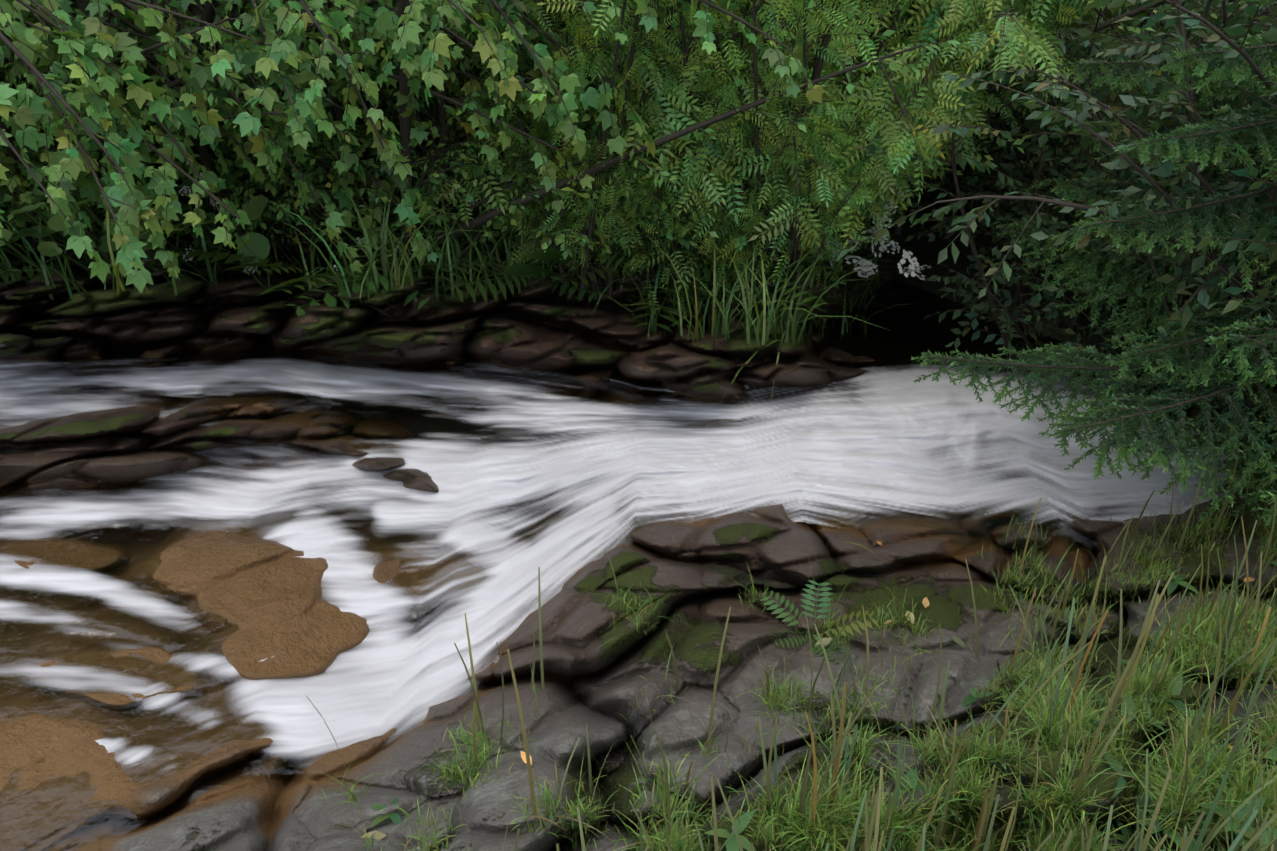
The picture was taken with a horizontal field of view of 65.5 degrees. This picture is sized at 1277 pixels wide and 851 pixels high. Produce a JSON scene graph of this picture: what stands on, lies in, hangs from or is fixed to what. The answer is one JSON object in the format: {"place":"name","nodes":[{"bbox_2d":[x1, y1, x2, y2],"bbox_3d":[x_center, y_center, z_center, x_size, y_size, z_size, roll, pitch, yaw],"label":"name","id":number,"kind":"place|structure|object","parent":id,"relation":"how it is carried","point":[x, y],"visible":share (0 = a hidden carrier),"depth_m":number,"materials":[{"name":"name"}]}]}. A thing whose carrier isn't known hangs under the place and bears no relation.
{"place":"outdoors","nodes":[
{"label":"outdoors","id":0,"kind":"place"},
{"bbox_2d":[0,279,1246,850],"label":"water stream","id":1,"kind":"structure","parent":0,"point":[886,433],"depth_m":4.42,"materials":[{"name":"white liquid"}]},
{"bbox_2d":[0,1,1276,850],"bbox_3d":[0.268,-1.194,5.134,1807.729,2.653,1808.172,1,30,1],"label":"terrain","id":2,"kind":"structure","parent":0,"point":[690,577],"depth_m":3.40,"materials":[{"name":"grey stone"}]},
{"bbox_2d":[0,157,275,283],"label":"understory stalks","id":3,"kind":"object","parent":2,"relation":"on","point":[23,257],"visible":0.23,"depth_m":4.90,"materials":[{"name":"green plant"}]},
{"bbox_2d":[0,144,926,405],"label":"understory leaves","id":4,"kind":"object","parent":2,"relation":"on","point":[258,247],"visible":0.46,"depth_m":5.16,"materials":[{"name":"green plant"}]},
{"bbox_2d":[179,101,1060,286],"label":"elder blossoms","id":5,"kind":"object","parent":2,"relation":"on","point":[912,268],"visible":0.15,"depth_m":5.84,"materials":[{"name":"white plant"}]},
{"bbox_2d":[0,0,1276,403],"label":"trees","id":6,"kind":"object","parent":2,"relation":"on","point":[30,118],"depth_m":4.80,"materials":[{"name":"green plant"}]},
{"bbox_2d":[306,457,1276,850],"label":"bank grass","id":7,"kind":"structure","parent":2,"relation":"on","point":[1188,775],"depth_m":2.06,"materials":[{"name":"green plant"}]},
{"bbox_2d":[361,541,1253,848],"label":"fallen leaves","id":8,"kind":"object","parent":2,"relation":"on","point":[825,641],"visible":0.54,"depth_m":2.94,"materials":[{"name":"orange plant"}]},
{"bbox_2d":[911,0,1276,549],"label":"spruce","id":9,"kind":"object","parent":2,"relation":"on","point":[1248,77],"depth_m":3.82,"materials":[{"name":"green plant"}]}
]}

